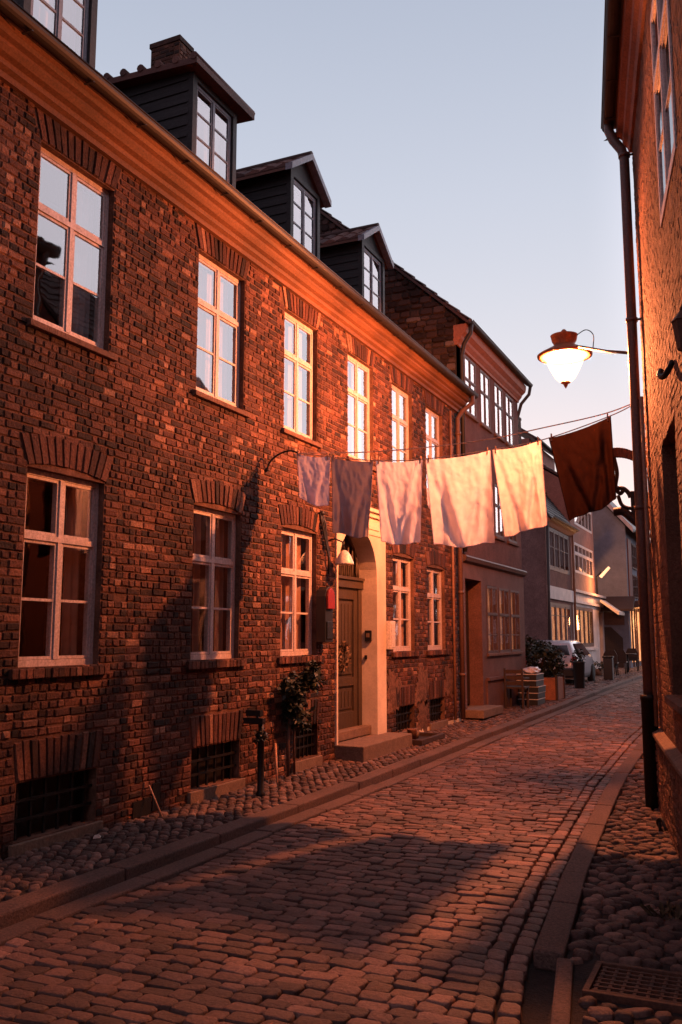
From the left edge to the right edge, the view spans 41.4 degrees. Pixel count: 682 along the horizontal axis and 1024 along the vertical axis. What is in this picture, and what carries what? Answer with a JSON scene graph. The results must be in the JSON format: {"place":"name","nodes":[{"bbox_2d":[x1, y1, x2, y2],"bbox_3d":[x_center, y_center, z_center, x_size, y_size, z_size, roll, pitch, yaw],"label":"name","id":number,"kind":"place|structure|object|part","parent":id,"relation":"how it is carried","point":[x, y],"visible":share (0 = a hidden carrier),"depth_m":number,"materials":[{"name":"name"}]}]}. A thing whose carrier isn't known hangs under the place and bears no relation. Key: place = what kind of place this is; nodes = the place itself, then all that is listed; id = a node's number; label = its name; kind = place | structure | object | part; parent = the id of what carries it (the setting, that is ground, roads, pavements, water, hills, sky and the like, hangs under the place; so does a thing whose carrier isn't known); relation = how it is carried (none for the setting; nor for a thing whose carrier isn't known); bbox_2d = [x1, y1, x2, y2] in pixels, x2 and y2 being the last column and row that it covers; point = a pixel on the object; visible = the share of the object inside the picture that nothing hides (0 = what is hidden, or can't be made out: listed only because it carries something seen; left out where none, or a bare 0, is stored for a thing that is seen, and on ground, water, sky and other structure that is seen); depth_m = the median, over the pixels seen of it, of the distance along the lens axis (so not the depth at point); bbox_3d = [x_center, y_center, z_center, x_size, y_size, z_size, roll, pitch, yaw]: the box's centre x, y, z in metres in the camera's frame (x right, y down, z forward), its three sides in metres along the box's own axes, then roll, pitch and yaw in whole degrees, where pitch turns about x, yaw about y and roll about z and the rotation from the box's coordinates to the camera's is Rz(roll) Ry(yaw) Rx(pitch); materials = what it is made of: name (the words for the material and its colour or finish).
{"place":"outdoors","nodes":[
{"label":"outdoors","id":0,"kind":"place"},
{"bbox_2d":[0,665,641,902],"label":"pavement","id":1,"kind":"structure","parent":0,"point":[33,870],"depth_m":8.12,"materials":[{"name":"stone"}]},
{"bbox_2d":[148,785,161,815],"bbox_3d":[-1.669,2.605,8.131,0.166,0.276,0.014,-4,-9,25],"label":"stick","id":2,"kind":"object","parent":1,"relation":"on","point":[155,800],"visible":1,"depth_m":8.13,"materials":[{"name":"brown wood"}]},
{"bbox_2d":[243,710,271,797],"bbox_3d":[-0.861,2.477,9.255,0.301,0.870,0.227,0,-8,-1],"label":"iron post","id":3,"kind":"object","parent":1,"relation":"on","point":[261,734],"visible":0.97,"depth_m":9.25,"materials":[{"name":"black metal"}]},
{"bbox_2d":[274,743,277,784],"bbox_3d":[-0.725,2.824,10.129,0.026,0.414,0.328,1,-8,-8],"label":"stake","id":4,"kind":"object","parent":1,"relation":"on","point":[276,763],"visible":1,"depth_m":10.12,"materials":[{"name":"brown wood"}]},
{"bbox_2d":[412,732,444,744],"bbox_3d":[1.171,3.448,13.756,0.520,0.070,1.070,-4,-9,25],"label":"cellar hatch","id":5,"kind":"object","parent":1,"relation":"on","point":[425,738],"visible":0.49,"depth_m":13.72,"materials":[{"name":"grey stone"}]},
{"bbox_2d":[503,668,529,708],"bbox_3d":[3.758,3.767,19.305,0.440,0.850,0.560,-4,-9,25],"label":"garden chair","id":6,"kind":"object","parent":1,"relation":"on","point":[521,683],"visible":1,"depth_m":19.14,"materials":[{"name":"brown wood"}]},
{"bbox_2d":[518,697,545,704],"bbox_3d":[4.311,4.270,20.396,0.460,0.132,0.770,-4,-9,25],"label":"crate","id":7,"kind":"object","parent":1,"relation":"on","point":[540,701],"visible":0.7,"depth_m":20.08,"materials":[{"name":"black plastic"}]},
{"bbox_2d":[518,691,545,698],"bbox_3d":[4.319,4.136,20.426,0.460,0.132,0.770,-4,-9,25],"label":"crate","id":8,"kind":"object","parent":7,"relation":"on","point":[536,695],"visible":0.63,"depth_m":20.12,"materials":[{"name":"black plastic"}]},
{"bbox_2d":[519,685,545,692],"bbox_3d":[4.333,4.000,20.438,0.460,0.132,0.770,-4,-9,25],"label":"crate","id":9,"kind":"object","parent":8,"relation":"on","point":[537,689],"visible":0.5,"depth_m":20.11,"materials":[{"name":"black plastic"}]},
{"bbox_2d":[516,679,543,686],"bbox_3d":[4.289,3.862,20.441,0.460,0.132,0.770,-4,-9,25],"label":"crate","id":10,"kind":"object","parent":9,"relation":"on","point":[536,683],"visible":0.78,"depth_m":20.10,"materials":[{"name":"black plastic"}]},
{"bbox_2d":[516,673,543,679],"bbox_3d":[4.297,3.728,20.473,0.460,0.132,0.770,-4,-9,25],"label":"crate","id":11,"kind":"object","parent":10,"relation":"on","point":[538,676],"visible":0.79,"depth_m":20.14,"materials":[{"name":"black plastic"}]},
{"bbox_2d":[523,666,540,673],"bbox_3d":[4.325,3.591,20.525,0.411,0.164,0.677,-4,-9,25],"label":"plastic bag","id":12,"kind":"object","parent":11,"relation":"on","point":[532,670],"visible":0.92,"depth_m":20.32,"materials":[{"name":"white plastic"}]},
{"bbox_2d":[544,675,565,700],"bbox_3d":[4.955,4.255,21.933,0.810,0.560,0.910,-4,-9,25],"label":"planter box","id":13,"kind":"object","parent":1,"relation":"on","point":[555,688],"visible":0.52,"depth_m":21.48,"materials":[{"name":"brown wood"}]},
{"bbox_2d":[525,634,567,676],"bbox_3d":[4.840,3.606,22.184,1.500,1.227,1.335,-4,-9,25],"label":"bush","id":14,"kind":"object","parent":13,"relation":"in","point":[550,655],"visible":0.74,"depth_m":21.86,"materials":[{"name":"green plant"}]},
{"bbox_2d":[526,640,594,680],"bbox_3d":[6.999,4.746,28.689,1.700,1.340,3.562,-4,-9,25],"label":"parked car","id":15,"kind":"object","parent":1,"relation":"on","point":[567,647],"visible":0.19,"depth_m":27.44,"materials":[{"name":"paint"}]},
{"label":"rear window","id":16,"kind":"part","parent":15,"relation":"part of","materials":[{"name":"black glass"}]},
{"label":"side window","id":17,"kind":"part","parent":15,"relation":"part of","materials":[{"name":"black glass"}]},
{"bbox_2d":[570,648,585,687],"bbox_3d":[6.779,4.449,25.808,0.480,1.158,0.525,-4,-9,25],"label":"tall planter","id":18,"kind":"object","parent":1,"relation":"on","point":[579,672],"visible":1,"depth_m":25.67,"materials":[{"name":"black plastic"}]},
{"bbox_2d":[593,661,602,675],"bbox_3d":[9.438,5.728,33.197,0.704,0.560,0.695,-4,-9,25],"label":"potted plant","id":19,"kind":"object","parent":1,"relation":"on","point":[598,671],"visible":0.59,"depth_m":33.01,"materials":[{"name":"green plant"}]},
{"bbox_2d":[602,656,613,679],"bbox_3d":[8.965,5.224,30.242,0.340,0.780,0.340,-4,-9,25],"label":"litter bin","id":20,"kind":"object","parent":1,"relation":"on","point":[608,666],"visible":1,"depth_m":30.11,"materials":[{"name":"black plastic"}]},
{"bbox_2d":[603,650,618,674],"bbox_3d":[10.030,5.580,33.477,0.500,0.931,0.480,-4,-9,25],"label":"cafe chair","id":21,"kind":"object","parent":1,"relation":"on","point":[610,653],"visible":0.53,"depth_m":33.28,"materials":[{"name":"black metal"}]},
{"bbox_2d":[614,649,627,673],"bbox_3d":[10.712,5.732,34.584,0.500,0.931,0.480,-4,-9,25],"label":"cafe chair","id":22,"kind":"object","parent":1,"relation":"on","point":[621,655],"visible":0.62,"depth_m":34.38,"materials":[{"name":"black metal"}]},
{"bbox_2d":[626,653,636,671],"bbox_3d":[11.430,6.020,35.989,0.720,0.740,0.720,-4,-9,25],"label":"cafe table","id":23,"kind":"object","parent":1,"relation":"on","point":[627,654],"visible":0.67,"depth_m":35.95,"materials":[{"name":"black metal"}]},
{"bbox_2d":[626,648,638,670],"bbox_3d":[12.102,6.124,37.440,0.500,0.931,0.480,-4,-9,25],"label":"cafe chair","id":24,"kind":"object","parent":1,"relation":"on","point":[632,657],"visible":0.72,"depth_m":37.25,"materials":[{"name":"black metal"}]},
{"bbox_2d":[0,675,658,1023],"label":"road","id":25,"kind":"structure","parent":0,"point":[412,900],"depth_m":5.53,"materials":[{"name":"grey stone"}]},
{"bbox_2d":[95,0,647,510],"label":"sky","id":26,"kind":"structure","parent":0,"point":[472,135],"materials":[{"name":"blue"}]},
{"bbox_2d":[407,729,416,738],"bbox_3d":[1.078,3.369,13.661,0.160,0.160,0.160,-4,-9,25],"label":"flower pot","id":27,"kind":"object","parent":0,"point":[414,733],"visible":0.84,"depth_m":13.61,"materials":[{"name":"ceramic"}]},
{"bbox_2d":[494,859,555,1023],"bbox_3d":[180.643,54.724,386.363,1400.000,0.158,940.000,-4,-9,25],"label":"ground","id":28,"kind":"structure","parent":0,"point":[538,995],"depth_m":4.43,"materials":[{"name":"grey stone"}]},
{"bbox_2d":[0,0,478,859],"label":"brick house","id":29,"kind":"structure","parent":28,"relation":"on","point":[178,290],"depth_m":9.06,"materials":[{"name":"brick"}]},
{"bbox_2d":[8,468,109,679],"bbox_3d":[-2.605,0.535,7.528,0.865,1.763,1.230,-4,-9,25],"label":"window","id":30,"kind":"structure","parent":29,"relation":"in","point":[37,538],"depth_m":7.71,"materials":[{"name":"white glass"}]},
{"bbox_2d":[26,147,117,361],"bbox_3d":[-2.613,-2.166,7.886,0.860,1.733,1.240,-4,-9,25],"label":"window","id":31,"kind":"structure","parent":29,"relation":"in","point":[76,222],"depth_m":8.05,"materials":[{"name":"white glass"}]},
{"bbox_2d":[185,506,246,668],"bbox_3d":[-1.368,0.798,9.473,0.270,1.645,1.112,-4,-9,25],"label":"window","id":32,"kind":"structure","parent":29,"relation":"in","point":[209,560],"depth_m":9.52,"materials":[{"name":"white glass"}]},
{"bbox_2d":[192,254,249,417],"bbox_3d":[-1.370,-1.909,9.845,0.263,1.599,1.080,-4,-9,25],"label":"window","id":33,"kind":"structure","parent":29,"relation":"in","point":[214,320],"depth_m":9.90,"materials":[{"name":"white glass"}]},
{"bbox_2d":[223,524,324,663],"bbox_3d":[-0.858,1.059,11.267,0.863,1.743,1.250,-4,-9,25],"label":"window","id":34,"kind":"structure","parent":29,"relation":"in","point":[292,574],"depth_m":11.18,"materials":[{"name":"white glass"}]},
{"bbox_2d":[227,311,321,448],"bbox_3d":[-0.853,-1.649,11.653,0.860,1.733,1.220,-4,-9,25],"label":"window","id":35,"kind":"structure","parent":29,"relation":"in","point":[294,364],"depth_m":11.57,"materials":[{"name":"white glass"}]},
{"bbox_2d":[265,450,296,471],"bbox_3d":[-0.692,-0.601,10.476,0.408,0.241,0.060,-2,-8,14],"label":"line hook","id":36,"kind":"object","parent":29,"relation":"attached to","point":[267,469],"visible":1,"depth_m":10.49,"materials":[{"name":"black metal"}]},
{"bbox_2d":[276,659,326,776],"bbox_3d":[-0.478,2.433,10.674,0.329,1.367,1.079,-4,-9,25],"label":"climbing plant","id":37,"kind":"object","parent":29,"relation":"attached to","point":[293,687],"visible":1,"depth_m":10.54,"materials":[{"name":"green plant"}]},
{"bbox_2d":[319,511,329,573],"bbox_3d":[-0.205,0.402,11.775,0.060,0.813,0.284,-4,-9,25],"label":"cable bundle","id":38,"kind":"object","parent":29,"relation":"attached to","point":[323,523],"visible":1,"depth_m":11.76,"materials":[{"name":"black"}]},
{"bbox_2d":[316,586,334,641],"bbox_3d":[-0.194,1.306,11.529,0.169,0.708,0.230,-4,-9,25],"label":"letter box","id":39,"kind":"object","parent":29,"relation":"attached to","point":[325,601],"visible":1,"depth_m":11.45,"materials":[{"name":"black plastic"}]},
{"bbox_2d":[302,355,375,472],"bbox_3d":[-0.055,-1.414,13.361,0.860,1.733,1.240,-4,-9,25],"label":"window","id":40,"kind":"structure","parent":29,"relation":"in","point":[355,399],"depth_m":13.31,"materials":[{"name":"white glass"}]},
{"bbox_2d":[328,538,353,564],"bbox_3d":[0.012,0.522,11.935,0.332,0.352,0.260,-4,-9,25],"label":"wall lamp","id":41,"kind":"object","parent":29,"relation":"attached to","point":[344,557],"visible":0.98,"depth_m":11.84,"materials":[{"name":"white ceramic"}]},
{"bbox_2d":[338,587,361,729],"bbox_3d":[0.017,2.040,12.654,0.164,1.960,1.310,-4,-9,25],"label":"door","id":42,"kind":"structure","parent":29,"relation":"in","point":[349,600],"depth_m":12.91,"materials":[{"name":"green wood"}]},
{"bbox_2d":[365,630,371,640],"bbox_3d":[0.398,1.816,13.232,0.100,0.160,0.039,-4,-9,25],"label":"intercom","id":43,"kind":"object","parent":29,"relation":"attached to","point":[368,635],"depth_m":13.22,"materials":[{"name":"black metal"}]},
{"bbox_2d":[361,385,408,461],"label":"window","id":44,"kind":"structure","parent":29,"relation":"in","point":[397,422],"depth_m":14.95,"materials":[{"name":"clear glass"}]},
{"bbox_2d":[386,621,395,648],"bbox_3d":[0.750,1.857,13.604,0.092,0.420,0.210,-4,-9,25],"label":"meter cabinet","id":45,"kind":"object","parent":29,"relation":"attached to","point":[390,636],"visible":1,"depth_m":13.53,"materials":[{"name":"white metal"}]},
{"bbox_3d":[0.788,1.855,13.587,0.007,0.360,0.150,-4,-9,25],"label":"cabinet door","id":46,"kind":"part","parent":45,"relation":"part of","materials":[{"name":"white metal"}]},
{"bbox_2d":[391,556,419,656],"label":"window","id":47,"kind":"structure","parent":29,"relation":"in","point":[398,589],"depth_m":14.52,"materials":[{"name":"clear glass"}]},
{"bbox_2d":[401,408,439,493],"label":"window","id":48,"kind":"structure","parent":29,"relation":"in","point":[430,441],"depth_m":16.39,"materials":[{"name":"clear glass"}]},
{"bbox_2d":[403,567,450,654],"bbox_3d":[1.323,1.759,15.925,0.865,1.623,1.250,-4,-9,25],"label":"window","id":49,"kind":"structure","parent":29,"relation":"in","point":[431,596],"depth_m":15.94,"materials":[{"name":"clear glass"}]},
{"bbox_2d":[0,674,641,928],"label":"kerb","id":50,"kind":"structure","parent":28,"relation":"on","point":[15,910],"depth_m":7.49,"materials":[{"name":"stone"}]},
{"bbox_2d":[0,678,642,945],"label":"gutter strip","id":51,"kind":"object","parent":28,"relation":"on","point":[46,919],"visible":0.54,"depth_m":7.20,"materials":[{"name":"stone"}]},
{"bbox_2d":[302,208,532,719],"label":"rendered house","id":52,"kind":"structure","parent":28,"relation":"on","point":[465,349],"depth_m":18.65,"materials":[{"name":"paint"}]},
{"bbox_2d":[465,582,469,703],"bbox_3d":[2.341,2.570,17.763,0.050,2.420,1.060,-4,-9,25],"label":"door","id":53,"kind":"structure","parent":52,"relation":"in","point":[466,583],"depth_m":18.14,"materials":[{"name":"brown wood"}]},
{"bbox_2d":[464,354,478,423],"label":"window","id":54,"kind":"structure","parent":52,"relation":"in","point":[469,367],"depth_m":18.50,"materials":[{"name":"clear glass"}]},
{"bbox_2d":[480,369,492,433],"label":"window","id":55,"kind":"structure","parent":52,"relation":"in","point":[484,379],"depth_m":19.45,"materials":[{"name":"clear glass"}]},
{"bbox_2d":[486,586,500,656],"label":"window","id":56,"kind":"structure","parent":52,"relation":"in","point":[489,589],"depth_m":18.96,"materials":[{"name":"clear glass"}]},
{"bbox_2d":[494,383,505,442],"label":"window","id":57,"kind":"structure","parent":52,"relation":"in","point":[498,401],"depth_m":20.45,"materials":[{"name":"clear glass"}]},
{"bbox_2d":[494,484,506,541],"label":"window","id":58,"kind":"structure","parent":52,"relation":"in","point":[499,532],"depth_m":19.92,"materials":[{"name":"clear glass"}]},
{"bbox_2d":[498,588,512,655],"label":"window","id":59,"kind":"structure","parent":52,"relation":"in","point":[503,651],"depth_m":19.82,"materials":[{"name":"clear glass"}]},
{"bbox_2d":[505,393,513,447],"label":"window","id":60,"kind":"structure","parent":52,"relation":"in","point":[508,401],"depth_m":21.33,"materials":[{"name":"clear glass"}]},
{"bbox_2d":[507,534,518,546],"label":"window","id":61,"kind":"structure","parent":52,"relation":"in","point":[512,540],"depth_m":20.96,"materials":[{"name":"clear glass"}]},
{"bbox_2d":[510,590,522,654],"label":"window","id":62,"kind":"structure","parent":52,"relation":"in","point":[513,616],"depth_m":20.69,"materials":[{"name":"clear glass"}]},
{"bbox_2d":[521,428,554,469],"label":"back house","id":63,"kind":"structure","parent":28,"relation":"on","point":[548,461],"depth_m":39.19,"materials":[{"name":"tile"}]},
{"bbox_2d":[543,464,605,668],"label":"shop house","id":64,"kind":"structure","parent":28,"relation":"on","point":[588,620],"depth_m":37.39,"materials":[{"name":"white paint"}]},
{"bbox_2d":[574,512,591,533],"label":"window","id":65,"kind":"structure","parent":64,"relation":"in","point":[584,522],"depth_m":38.57,"materials":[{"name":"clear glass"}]},
{"bbox_2d":[574,542,593,577],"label":"window","id":66,"kind":"structure","parent":64,"relation":"in","point":[583,556],"depth_m":37.61,"materials":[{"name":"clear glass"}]},
{"bbox_2d":[576,606,593,646],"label":"window","id":67,"kind":"structure","parent":64,"relation":"in","point":[585,629],"depth_m":37.12,"materials":[{"name":"clear glass"}]},
{"bbox_2d":[596,567,609,593],"bbox_3d":[11.546,3.026,39.765,0.610,1.220,0.350,-4,-9,25],"label":"shop lamp","id":68,"kind":"object","parent":64,"relation":"on","point":[604,572],"visible":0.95,"depth_m":39.80,"materials":[{"name":"white metal"}]},
{"bbox_2d":[600,600,624,615],"bbox_3d":[12.181,4.294,40.546,0.832,0.680,1.800,-4,-9,25],"label":"shop awning","id":69,"kind":"object","parent":64,"relation":"attached to","point":[612,607],"visible":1,"depth_m":39.84,"materials":[{"name":"fabric"}]},
{"bbox_2d":[533,726,658,1023],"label":"kerb","id":70,"kind":"structure","parent":28,"relation":"on","point":[550,952],"depth_m":5.65,"materials":[{"name":"stone"}]},
{"bbox_2d":[601,0,681,865],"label":"house","id":71,"kind":"structure","parent":28,"relation":"on","point":[641,108],"depth_m":8.03,"materials":[{"name":"brick"}]},
{"bbox_2d":[299,406,629,460],"bbox_3d":[1.324,-0.836,9.964,3.812,0.484,0.155,-3,-8,18],"label":"clothes line","id":72,"kind":"object","parent":71,"relation":"attached to","point":[471,452],"visible":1,"depth_m":9.91,"materials":[{"name":"fabric"}]},
{"bbox_2d":[297,454,329,505],"bbox_3d":[-0.323,-0.379,10.360,0.404,0.635,0.101,-2,-8,16],"label":"towel","id":73,"kind":"object","parent":72,"relation":"hanging from","point":[314,477],"visible":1,"depth_m":10.37,"materials":[{"name":"purple fabric"}]},
{"bbox_2d":[331,457,373,537],"bbox_3d":[0.131,-0.170,10.223,0.492,0.944,0.152,-1,-8,8],"label":"towel","id":74,"kind":"object","parent":72,"relation":"hanging from","point":[351,490],"visible":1,"depth_m":10.23,"materials":[{"name":"fabric"}]},
{"bbox_2d":[376,460,422,544],"bbox_3d":[0.651,-0.113,10.059,0.536,0.971,0.171,-2,-8,15],"label":"pillowcase","id":75,"kind":"object","parent":72,"relation":"hanging from","point":[399,486],"visible":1,"depth_m":10.06,"materials":[{"name":"white fabric"}]},
{"bbox_2d":[425,450,494,546],"bbox_3d":[1.297,-0.139,9.887,0.738,1.057,0.186,-2,-8,11],"label":"sheet","id":76,"kind":"object","parent":72,"relation":"hanging from","point":[460,491],"visible":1,"depth_m":9.88,"materials":[{"name":"white fabric"}]},
{"bbox_2d":[492,441,547,536],"bbox_3d":[1.921,-0.257,9.708,0.566,1.033,0.172,-2,-8,16],"label":"sheet","id":77,"kind":"object","parent":72,"relation":"hanging from","point":[519,471],"visible":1,"depth_m":9.73,"materials":[{"name":"beige fabric"}]},
{"bbox_2d":[549,416,615,520],"bbox_3d":[2.560,-0.466,9.588,0.657,1.082,0.228,-4,-9,25],"label":"blanket","id":78,"kind":"object","parent":72,"relation":"hanging from","point":[584,461],"visible":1,"depth_m":9.57,"materials":[{"name":"brown fabric"}]},
{"bbox_2d":[305,404,629,453],"bbox_3d":[1.337,-0.902,9.989,3.802,0.367,0.146,-2,-8,18],"label":"clothes line","id":79,"kind":"object","parent":71,"relation":"attached to","point":[470,441],"visible":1,"depth_m":9.95,"materials":[{"name":"fabric"}]},
{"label":"string","id":80,"kind":"object","parent":79,"relation":"hanging from","visible":0},
{"bbox_2d":[426,488,429,508],"bbox_3d":[1.014,-0.150,10.231,0.090,0.262,0.048,-4,-9,25],"label":"rag","id":81,"kind":"object","parent":80,"relation":"hanging from","point":[428,498],"visible":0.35,"depth_m":10.24,"materials":[{"name":"fabric"}]},
{"bbox_2d":[537,329,628,387],"bbox_3d":[2.791,-1.902,10.632,0.681,1.018,2.101,0,-8,2],"label":"street lantern","id":82,"kind":"object","parent":71,"relation":"attached to","point":[565,349],"visible":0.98,"depth_m":11.26,"materials":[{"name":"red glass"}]},
{"bbox_2d":[613,447,649,526],"bbox_3d":[3.087,-0.236,9.691,0.443,0.941,0.090,-4,-9,25],"label":"iron bracket","id":83,"kind":"object","parent":71,"relation":"attached to","point":[623,509],"visible":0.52,"depth_m":9.69,"materials":[{"name":"black metal"}]},
{"bbox_2d":[650,0,676,227],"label":"window","id":84,"kind":"structure","parent":71,"relation":"in","point":[660,26],"depth_m":6.50,"materials":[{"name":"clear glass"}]},
{"bbox_2d":[657,360,673,379],"bbox_3d":[2.367,-1.027,6.602,0.076,0.120,0.250,0,-8,-3],"label":"wall hook","id":85,"kind":"object","parent":71,"relation":"attached to","point":[662,374],"depth_m":6.54,"materials":[{"name":"black metal"}]},
{"bbox_2d":[664,694,681,714],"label":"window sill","id":86,"kind":"structure","parent":71,"relation":"in","point":[673,701],"depth_m":6.83,"materials":[{"name":"brown stone"}]},
{"bbox_2d":[670,305,681,351],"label":"wall lantern","id":87,"kind":"object","parent":71,"relation":"attached to","point":[676,321],"depth_m":4.90,"materials":[{"name":"black metal"}]},
{"bbox_2d":[518,417,579,644],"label":"slate house","id":88,"kind":"structure","parent":0,"point":[547,579],"depth_m":31.35,"materials":[{"name":"grey paint"}]},
{"bbox_2d":[549,527,569,574],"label":"window","id":89,"kind":"structure","parent":88,"relation":"in","point":[558,542],"depth_m":33.02,"materials":[{"name":"clear glass"}]},
{"bbox_2d":[550,602,571,639],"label":"window","id":90,"kind":"structure","parent":88,"relation":"in","point":[559,625],"depth_m":32.81,"materials":[{"name":"clear glass"}]},
{"bbox_2d":[546,756,681,1023],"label":"pavement","id":91,"kind":"structure","parent":0,"point":[636,863],"depth_m":5.59,"materials":[{"name":"stone"}]},
{"bbox_2d":[582,960,681,1013],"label":"drain cover","id":92,"kind":"object","parent":91,"relation":"on","point":[638,986],"visible":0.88,"depth_m":4.33,"materials":[{"name":"black metal"}]},
{"bbox_2d":[639,901,681,919],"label":"weed tuft","id":93,"kind":"object","parent":91,"relation":"on","point":[669,910],"visible":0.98,"depth_m":5.41,"materials":[{"name":"green plant"}]},
{"bbox_2d":[656,817,667,831],"bbox_3d":[2.757,2.707,7.761,0.072,0.161,0.180,-1,-8,9],"label":"boot scraper","id":94,"kind":"object","parent":91,"relation":"on","point":[659,820],"visible":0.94,"depth_m":7.78,"materials":[{"name":"black metal"}]},
{"bbox_2d":[592,502,655,667],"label":"gabled house","id":95,"kind":"structure","parent":0,"point":[615,544],"depth_m":41.90,"materials":[{"name":"paint"}]},
{"bbox_2d":[604,627,623,667],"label":"door","id":96,"kind":"structure","parent":95,"relation":"in","point":[613,641],"depth_m":41.35,"materials":[{"name":"brown wood"}]},
{"bbox_2d":[601,596,634,610],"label":"dark awning","id":97,"kind":"object","parent":95,"relation":"attached to","point":[623,603],"visible":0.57,"depth_m":41.01,"materials":[{"name":"fabric"}]},
{"bbox_2d":[631,543,636,570],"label":"window","id":98,"kind":"structure","parent":95,"relation":"in","point":[633,548],"depth_m":43.85,"materials":[{"name":"clear glass"}]},
{"bbox_2d":[632,574,638,598],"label":"window","id":99,"kind":"structure","parent":95,"relation":"in","point":[635,579],"depth_m":43.70,"materials":[{"name":"clear glass"}]},
{"bbox_2d":[630,611,640,661],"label":"shop window","id":100,"kind":"structure","parent":95,"relation":"in","point":[630,611],"depth_m":43.57,"materials":[{"name":"yellow"}]}
]}

